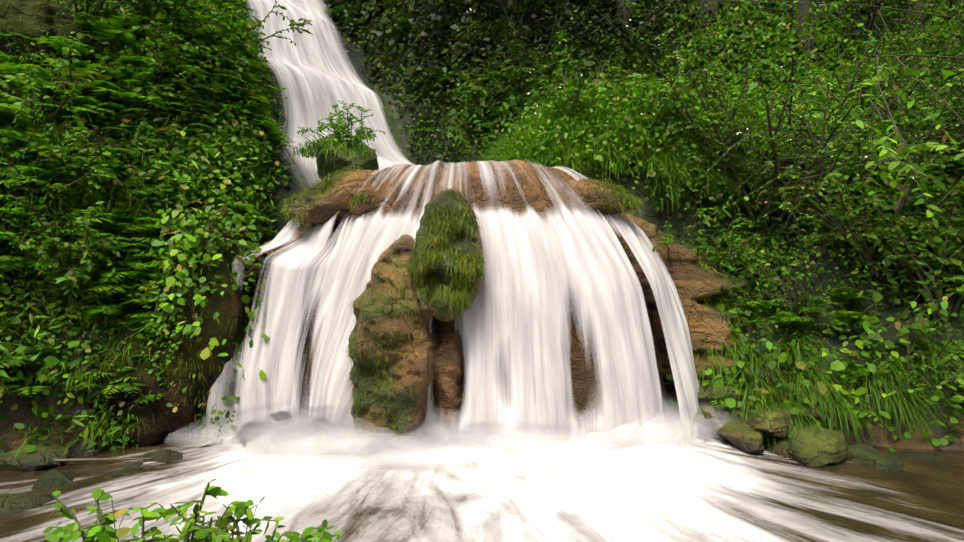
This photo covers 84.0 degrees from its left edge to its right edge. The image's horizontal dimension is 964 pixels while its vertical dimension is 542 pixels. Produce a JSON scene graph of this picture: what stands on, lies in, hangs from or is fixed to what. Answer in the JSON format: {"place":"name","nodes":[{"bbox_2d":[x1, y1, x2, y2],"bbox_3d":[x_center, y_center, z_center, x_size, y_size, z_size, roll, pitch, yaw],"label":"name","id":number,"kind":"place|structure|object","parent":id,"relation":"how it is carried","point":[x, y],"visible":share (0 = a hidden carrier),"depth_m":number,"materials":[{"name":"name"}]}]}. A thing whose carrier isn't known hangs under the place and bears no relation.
{"place":"outdoors","nodes":[
{"label":"outdoors","id":0,"kind":"place"},
{"bbox_2d":[0,0,963,454],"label":"terrain","id":1,"kind":"structure","parent":0,"point":[394,120],"depth_m":7.11,"materials":[{"name":"green plant"}]},
{"bbox_2d":[0,0,117,80],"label":"crag rock","id":2,"kind":"object","parent":1,"relation":"on","point":[29,13],"visible":0.4,"depth_m":6.71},
{"bbox_2d":[60,434,114,457],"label":"stone","id":3,"kind":"object","parent":1,"relation":"on","point":[74,449],"visible":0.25,"depth_m":5.70,"materials":[{"name":"green stone"}]},
{"bbox_2d":[64,125,139,191],"bbox_3d":[-4.901,-1.343,6.949,1.142,1.056,1.041,0,0,2],"label":"fern","id":4,"kind":"object","parent":1,"relation":"on","point":[118,144],"visible":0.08,"depth_m":6.55,"materials":[{"name":"green plant"}]},
{"bbox_2d":[89,321,200,447],"bbox_3d":[-3.896,1.454,6.380,1.263,1.775,1.001,0,0,2],"label":"pillar rock","id":5,"kind":"object","parent":1,"relation":"on","point":[170,423],"visible":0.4,"depth_m":6.01,"materials":[{"name":"stone"}]},
{"bbox_2d":[0,0,304,453],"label":"cliff foliage","id":6,"kind":"object","parent":1,"relation":"on","point":[190,245],"depth_m":6.38,"materials":[{"name":"green plant"}]},
{"bbox_2d":[157,222,198,258],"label":"leaves","id":7,"kind":"object","parent":1,"relation":"on","point":[167,237],"visible":0.08,"depth_m":6.61,"materials":[{"name":"green plant"}]},
{"bbox_2d":[43,479,341,541],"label":"leaves","id":8,"kind":"object","parent":1,"relation":"on","point":[56,535],"visible":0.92,"depth_m":1.41,"materials":[{"name":"green plant"}]},
{"bbox_2d":[160,205,254,431],"bbox_3d":[-3.388,0.900,6.710,1.230,3.477,1.099,0,0,2],"label":"pillar rock","id":9,"kind":"object","parent":1,"relation":"on","point":[229,305],"visible":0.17,"depth_m":6.22,"materials":[{"name":"stone"}]},
{"bbox_2d":[246,0,413,186],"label":"cascade water","id":10,"kind":"structure","parent":1,"relation":"on","point":[318,78],"depth_m":10.44,"materials":[{"name":"liquid"}]},
{"bbox_2d":[316,142,378,179],"bbox_3d":[-2.052,-1.642,8.298,0.958,0.786,1.232,0,0,2],"label":"mossy boulder","id":11,"kind":"object","parent":1,"relation":"on","point":[342,161],"visible":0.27,"depth_m":7.89,"materials":[{"name":"green plant"}]},
{"bbox_2d":[192,160,707,448],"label":"waterfall","id":12,"kind":"object","parent":1,"relation":"on","point":[539,270],"visible":0.56,"depth_m":5.98,"materials":[{"name":"liquid"}]},
{"bbox_2d":[0,417,963,541],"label":"water pool","id":13,"kind":"structure","parent":1,"relation":"on","point":[726,491],"depth_m":4.60,"materials":[{"name":"liquid"}]},
{"bbox_2d":[0,493,57,515],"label":"stone","id":14,"kind":"object","parent":13,"relation":"in","point":[11,504],"visible":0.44,"depth_m":4.42,"materials":[{"name":"green stone"}]},
{"bbox_2d":[0,440,69,470],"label":"stone","id":15,"kind":"object","parent":13,"relation":"in","point":[43,455],"visible":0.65,"depth_m":5.30,"materials":[{"name":"green stone"}]},
{"bbox_2d":[53,458,151,461],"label":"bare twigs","id":16,"kind":"object","parent":15,"relation":"on","point":[85,459],"visible":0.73,"depth_m":5.42,"materials":[{"name":"brown wood"}]},
{"bbox_2d":[31,469,74,490],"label":"stone","id":17,"kind":"object","parent":13,"relation":"in","point":[53,479],"visible":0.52,"depth_m":4.88,"materials":[{"name":"stone"}]},
{"bbox_2d":[107,463,142,477],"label":"stone","id":18,"kind":"object","parent":13,"relation":"in","point":[128,468],"visible":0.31,"depth_m":5.22,"materials":[{"name":"stone"}]},
{"bbox_2d":[140,449,182,462],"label":"stone","id":19,"kind":"object","parent":13,"relation":"in","point":[166,455],"visible":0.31,"depth_m":5.54,"materials":[{"name":"green stone"}]},
{"bbox_2d":[198,439,223,447],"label":"stone","id":20,"kind":"object","parent":13,"relation":"in","point":[213,443],"visible":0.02,"depth_m":5.97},
{"bbox_2d":[270,411,291,420],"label":"stone","id":21,"kind":"object","parent":13,"relation":"on","point":[277,415],"depth_m":6.09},
{"bbox_2d":[166,395,738,473],"bbox_3d":[-0.315,1.789,6.001,7.280,0.775,2.011,0,0,-5],"label":"foam","id":22,"kind":"object","parent":13,"relation":"on","point":[381,442],"visible":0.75,"depth_m":5.53,"materials":[{"name":"white"}]},
{"bbox_2d":[712,421,763,453],"bbox_3d":[2.905,1.844,6.008,0.445,0.271,0.725,0,0,-26],"label":"rock","id":23,"kind":"object","parent":13,"relation":"in","point":[744,438],"visible":0.81,"depth_m":5.83,"materials":[{"name":"green stone"}]},
{"bbox_2d":[764,441,793,459],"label":"rock","id":24,"kind":"object","parent":13,"relation":"in","point":[778,448],"visible":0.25,"depth_m":5.74,"materials":[{"name":"green stone"}]},
{"bbox_2d":[779,425,847,466],"bbox_3d":[3.558,1.879,5.796,0.653,0.385,1.065,0,0,31],"label":"rock","id":25,"kind":"object","parent":13,"relation":"in","point":[817,448],"visible":0.83,"depth_m":5.49,"materials":[{"name":"green stone"}]},
{"bbox_2d":[847,444,903,471],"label":"rock","id":26,"kind":"object","parent":13,"relation":"in","point":[867,455],"visible":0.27,"depth_m":5.40,"materials":[{"name":"green stone"}]},
{"bbox_2d":[0,0,963,405],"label":"foliage shrubs","id":27,"kind":"object","parent":1,"relation":"on","point":[106,150],"visible":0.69,"depth_m":7.12,"materials":[{"name":"green plant"}]},
{"bbox_2d":[0,0,963,452],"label":"slope foliage","id":28,"kind":"structure","parent":1,"relation":"on","point":[412,66],"depth_m":10.14,"materials":[{"name":"green plant"}]},
{"bbox_2d":[0,0,963,418],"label":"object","id":29,"kind":"object","parent":1,"relation":"on","point":[94,106],"visible":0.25,"depth_m":6.66,"materials":[{"name":"green plant"}]},
{"bbox_2d":[0,0,963,459],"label":"grass tufts","id":30,"kind":"object","parent":1,"relation":"on","point":[842,402],"visible":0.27,"depth_m":6.63,"materials":[{"name":"green plant"}]},
{"bbox_2d":[230,160,747,451],"bbox_3d":[-0.484,0.526,6.753,8.638,3.855,2.689,0,0,2],"label":"rock","id":31,"kind":"object","parent":1,"relation":"on","point":[439,362],"visible":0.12,"depth_m":6.32,"materials":[{"name":"brown stone"}]},
{"bbox_2d":[148,165,751,443],"bbox_3d":[0.077,0.620,6.464,7.892,3.961,1.984,0,0,-13],"label":"moss hanging on rocks","id":32,"kind":"object","parent":31,"relation":"attached to","point":[323,184],"visible":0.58,"depth_m":5.66,"materials":[{"name":"green plant"}]},
{"bbox_2d":[150,0,963,397],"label":"tree","id":33,"kind":"object","parent":1,"relation":"on","point":[802,12],"visible":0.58,"depth_m":7.19,"materials":[{"name":"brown plant"}]},
{"bbox_2d":[458,8,915,195],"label":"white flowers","id":34,"kind":"object","parent":1,"relation":"on","point":[662,105],"visible":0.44,"depth_m":7.95,"materials":[{"name":"white plant"}]},
{"bbox_2d":[691,404,715,427],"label":"rock","id":35,"kind":"object","parent":1,"relation":"on","point":[705,413],"visible":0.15,"depth_m":6.15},
{"bbox_2d":[464,0,963,451],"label":"bank foliage","id":36,"kind":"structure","parent":1,"relation":"on","point":[921,322],"depth_m":7.56,"materials":[{"name":"green plant"}]},
{"bbox_2d":[698,382,751,412],"bbox_3d":[2.876,1.533,6.572,1.086,0.349,0.477,0,0,-12],"label":"rock","id":37,"kind":"object","parent":1,"relation":"on","point":[705,397],"visible":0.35,"depth_m":6.36,"materials":[{"name":"green stone"}]},
{"bbox_2d":[730,361,776,381],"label":"rock","id":38,"kind":"object","parent":1,"relation":"on","point":[758,374],"visible":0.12,"depth_m":6.50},
{"bbox_2d":[568,0,963,403],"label":"shrub","id":39,"kind":"object","parent":1,"relation":"on","point":[901,149],"visible":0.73,"depth_m":6.27,"materials":[{"name":"green plant"}]},
{"bbox_2d":[742,407,796,437],"bbox_3d":[3.265,1.713,6.088,0.539,0.331,0.919,0,0,38],"label":"rock","id":40,"kind":"object","parent":1,"relation":"on","point":[768,423],"visible":0.65,"depth_m":5.84,"materials":[{"name":"green stone"}]},
{"bbox_2d":[776,398,833,421],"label":"rock","id":41,"kind":"object","parent":1,"relation":"on","point":[809,411],"visible":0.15,"depth_m":5.97,"materials":[{"name":"green stone"}]},
{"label":"rock","id":42,"kind":"object","parent":1,"relation":"on","visible":0},
{"bbox_2d":[889,451,943,459],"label":"rock","id":43,"kind":"object","parent":42,"relation":"on","point":[912,455],"visible":0.21,"depth_m":5.63,"materials":[{"name":"green stone"}]}
]}

